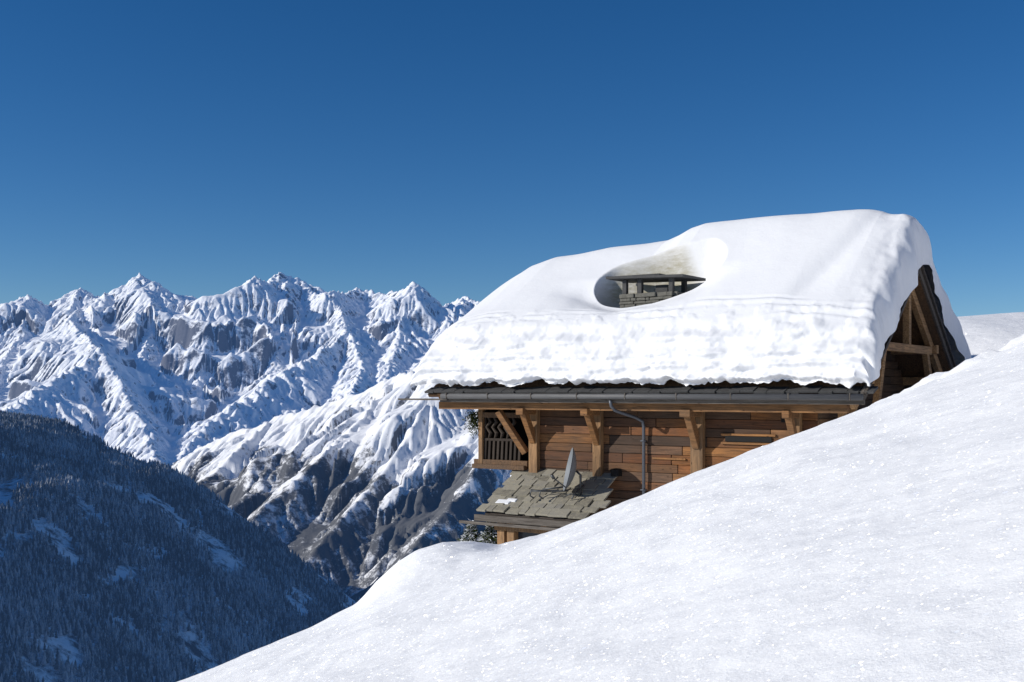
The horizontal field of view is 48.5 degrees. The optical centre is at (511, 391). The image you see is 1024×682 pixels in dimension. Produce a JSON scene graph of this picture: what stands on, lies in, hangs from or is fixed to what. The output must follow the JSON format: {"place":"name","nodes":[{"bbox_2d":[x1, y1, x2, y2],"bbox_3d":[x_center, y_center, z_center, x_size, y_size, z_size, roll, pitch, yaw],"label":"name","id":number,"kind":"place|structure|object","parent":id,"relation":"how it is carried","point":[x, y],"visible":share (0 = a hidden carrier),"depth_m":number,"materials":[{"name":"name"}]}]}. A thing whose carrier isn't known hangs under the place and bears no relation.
{"place":"outdoors","nodes":[
{"label":"outdoors","id":0,"kind":"place"},
{"bbox_2d":[0,429,356,681],"bbox_3d":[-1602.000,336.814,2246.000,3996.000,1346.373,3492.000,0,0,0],"label":"forested hill","id":1,"kind":"structure","parent":0,"point":[221,553],"depth_m":2008.63,"materials":[{"name":"green plant"}]},
{"bbox_2d":[0,410,359,681],"bbox_3d":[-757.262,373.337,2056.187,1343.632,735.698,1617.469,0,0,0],"label":"pine forest","id":2,"kind":"object","parent":1,"relation":"on","point":[60,473],"visible":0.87,"depth_m":2120.21,"materials":[{"name":"green plant"}]},
{"bbox_2d":[0,272,479,465],"bbox_3d":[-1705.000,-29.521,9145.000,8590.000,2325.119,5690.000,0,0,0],"label":"distant mountain range","id":3,"kind":"structure","parent":0,"point":[139,366],"depth_m":9379.31,"materials":[{"name":"white snow"}]},
{"bbox_2d":[171,371,511,600],"bbox_3d":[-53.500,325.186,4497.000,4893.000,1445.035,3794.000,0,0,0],"label":"mountain","id":4,"kind":"structure","parent":0,"point":[357,495],"depth_m":3819.52,"materials":[{"name":"white snow"}]},
{"bbox_2d":[0,0,1023,316],"label":"sky","id":5,"kind":"structure","parent":0,"point":[454,149],"materials":[{"name":"blue"}]},
{"bbox_2d":[518,524,559,539],"bbox_3d":[0.739,4.600,28.261,2.400,2.600,0.050,0,0,35],"label":"porch window","id":6,"kind":"structure","parent":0,"point":[521,535],"depth_m":28.51,"materials":[{"name":"black glass"}]},
{"bbox_2d":[178,312,1023,681],"bbox_3d":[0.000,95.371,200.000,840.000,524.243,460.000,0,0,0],"label":"snow ground","id":7,"kind":"structure","parent":0,"point":[880,540],"depth_m":6.60,"materials":[{"name":"white snow"}]},
{"bbox_2d":[456,519,480,541],"bbox_3d":[-1.079,5.034,29.505,3.271,3.548,3.330,0,0,0],"label":"pine tree","id":8,"kind":"object","parent":7,"relation":"on","point":[470,533],"visible":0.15,"depth_m":29.41,"materials":[{"name":"green plant"}]},
{"bbox_2d":[478,522,496,543],"bbox_3d":[-0.568,4.961,29.187,2.398,3.542,2.575,0,0,26],"label":"pine tree","id":9,"kind":"object","parent":7,"relation":"on","point":[488,534],"visible":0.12,"depth_m":29.07,"materials":[{"name":"green plant"}]},
{"bbox_2d":[494,522,548,543],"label":"porch posts","id":10,"kind":"object","parent":7,"relation":"on","point":[506,534],"visible":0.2,"depth_m":28.57,"materials":[{"name":"brown wood"}]},
{"bbox_2d":[459,501,593,530],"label":"porch fascia","id":11,"kind":"structure","parent":10,"relation":"on","point":[513,520],"depth_m":28.10,"materials":[{"name":"brown wood"}]},
{"bbox_2d":[476,469,616,518],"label":"porch slates","id":12,"kind":"object","parent":11,"relation":"on","point":[519,485],"visible":0.9,"depth_m":28.39,"materials":[{"name":"grey stone"}]},
{"bbox_2d":[495,498,517,503],"bbox_3d":[-0.141,2.774,28.799,0.560,0.155,0.237,0,0,35],"label":"porch snow patch","id":13,"kind":"object","parent":12,"relation":"on","point":[507,501],"visible":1,"depth_m":28.77,"materials":[{"name":"white snow"}]},
{"bbox_2d":[550,448,583,498],"bbox_3d":[1.407,1.991,28.005,0.750,1.245,0.685,0,0,43],"label":"satellite dish","id":14,"kind":"object","parent":12,"relation":"on","point":[570,471],"visible":1,"depth_m":27.98,"materials":[{"name":"paint"}]},
{"bbox_2d":[529,486,567,498],"bbox_3d":[0.923,2.498,28.249,0.982,0.319,0.410,0,0,11],"label":"snow guard","id":15,"kind":"object","parent":11,"relation":"on","point":[544,490],"visible":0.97,"depth_m":28.21,"materials":[{"name":"metal"}]},
{"bbox_2d":[611,416,802,476],"bbox_3d":[4.508,1.325,27.001,4.880,1.550,0.200,0,0,35],"label":"slot window","id":16,"kind":"structure","parent":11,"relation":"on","point":[616,473],"depth_m":26.46,"materials":[{"name":"black glass"}]},
{"bbox_2d":[540,410,818,517],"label":"front wall","id":17,"kind":"structure","parent":7,"relation":"on","point":[663,439],"depth_m":27.97,"materials":[{"name":"brown wood"}]},
{"bbox_2d":[609,400,646,494],"bbox_3d":[2.821,3.095,27.614,1.125,5.811,0.166,0,0,-33],"label":"downpipe","id":18,"kind":"object","parent":17,"relation":"attached to","point":[643,441],"visible":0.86,"depth_m":27.84,"materials":[{"name":"metal"}]},
{"bbox_2d":[478,409,801,476],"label":"wall posts","id":19,"kind":"object","parent":17,"relation":"attached to","point":[697,459],"depth_m":28.59,"materials":[{"name":"brown wood"}]},
{"bbox_2d":[438,396,849,412],"bbox_3d":[3.015,-0.220,27.937,11.500,1.361,1.443,0,0,35],"label":"eave purlin","id":20,"kind":"object","parent":17,"relation":"attached to","point":[795,408],"visible":0.36,"depth_m":27.02,"materials":[{"name":"brown wood"}]},
{"bbox_2d":[462,409,479,438],"bbox_3d":[-1.058,0.794,30.973,0.746,0.979,0.834,0,0,32],"label":"hanging plant","id":21,"kind":"object","parent":20,"relation":"hanging from","point":[473,421],"visible":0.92,"depth_m":30.93,"materials":[{"name":"green plant"}]},
{"bbox_2d":[495,408,798,454],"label":"eave brackets","id":22,"kind":"object","parent":17,"relation":"attached to","point":[689,416],"visible":0.88,"depth_m":28.35,"materials":[{"name":"brown wood"}]},
{"bbox_2d":[652,433,775,459],"bbox_3d":[4.729,1.310,26.920,3.175,0.670,0.050,0,0,35],"label":"slot frame","id":23,"kind":"object","parent":17,"relation":"attached to","point":[739,443],"visible":0.87,"depth_m":26.49,"materials":[{"name":"brown wood"}]},
{"bbox_2d":[512,408,857,491],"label":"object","id":24,"kind":"object","parent":7,"relation":"on","point":[670,427],"depth_m":27.73,"materials":[{"name":"brown wood"}]},
{"bbox_2d":[428,277,949,396],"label":"roof deck","id":25,"kind":"structure","parent":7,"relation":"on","point":[910,365],"depth_m":28.91,"materials":[{"name":"brown wood"}]},
{"bbox_2d":[398,393,864,404],"bbox_3d":[2.170,0.146,27.602,12.800,0.248,0.397,0,0,35],"label":"fascia board","id":26,"kind":"object","parent":25,"relation":"attached to","point":[821,402],"visible":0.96,"depth_m":26.67,"materials":[{"name":"brown wood"}]},
{"bbox_2d":[440,393,863,400],"bbox_3d":[2.736,0.110,27.058,11.250,0.140,0.137,0,0,35],"label":"gutter","id":27,"kind":"object","parent":26,"relation":"attached to","point":[857,397],"visible":1,"depth_m":26.44,"materials":[{"name":"metal"}]},
{"bbox_2d":[619,291,682,307],"bbox_3d":[3.679,-1.753,29.145,1.719,1.514,1.120,0,0,35],"label":"chimney stack","id":28,"kind":"object","parent":25,"relation":"on","point":[631,300],"visible":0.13,"depth_m":28.77,"materials":[{"name":"grey stone"}]},
{"bbox_2d":[622,278,686,293],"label":"chimney pillars","id":29,"kind":"structure","parent":28,"relation":"on","point":[659,288],"depth_m":28.89,"materials":[{"name":"grey stone"}]},
{"bbox_2d":[606,273,705,282],"bbox_3d":[3.678,-2.904,29.145,2.200,0.143,1.300,0,0,35],"label":"chimney cap","id":30,"kind":"object","parent":29,"relation":"on","point":[651,278],"visible":1,"depth_m":28.78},
{"bbox_2d":[424,385,877,393],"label":"roof slates","id":31,"kind":"object","parent":25,"relation":"on","point":[819,389],"visible":0.98,"depth_m":26.79,"materials":[{"name":"grey stone"}]},
{"bbox_2d":[410,209,971,388],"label":"snow on roof","id":32,"kind":"structure","parent":25,"relation":"on","point":[803,299],"depth_m":27.34,"materials":[{"name":"white snow"}]},
{"bbox_2d":[860,265,955,399],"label":"barge boards","id":33,"kind":"object","parent":25,"relation":"attached to","point":[922,276],"visible":0.47,"depth_m":28.19,"materials":[{"name":"brown wood"}]},
{"bbox_2d":[838,289,942,417],"bbox_3d":[9.162,-0.540,27.771,1.300,4.480,8.075,0,0,35],"label":"gable truss","id":34,"kind":"object","parent":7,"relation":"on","point":[929,350],"visible":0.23,"depth_m":27.99,"materials":[{"name":"brown wood"}]},
{"bbox_2d":[816,351,904,425],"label":"gable wall","id":35,"kind":"structure","parent":0,"point":[893,374],"depth_m":29.47,"materials":[{"name":"brown wood"}]},
{"bbox_3d":[1.642,2.000,33.037,1.920,9.190,6.400,0,0,35],"label":"gable wall","id":36,"kind":"object","parent":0,"visible":0},
{"bbox_2d":[472,412,528,469],"bbox_3d":[0.083,1.305,30.832,1.925,1.510,1.400,0,0,35],"label":"balcony frame","id":37,"kind":"object","parent":36,"relation":"attached to","point":[504,464],"visible":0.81,"depth_m":30.32,"materials":[{"name":"brown wood"}]},
{"bbox_2d":[484,409,520,460],"bbox_3d":[0.053,1.200,30.942,1.300,1.500,1.255,0,0,35],"label":"balcony railing","id":38,"kind":"object","parent":37,"relation":"attached to","point":[498,442],"visible":0.79,"depth_m":30.61,"materials":[{"name":"brown wood"}]},
{"bbox_2d":[511,410,528,460],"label":"balcony back","id":39,"kind":"structure","parent":37,"relation":"attached to","point":[519,428],"depth_m":31.56,"materials":[{"name":"brown wood"}]}
]}

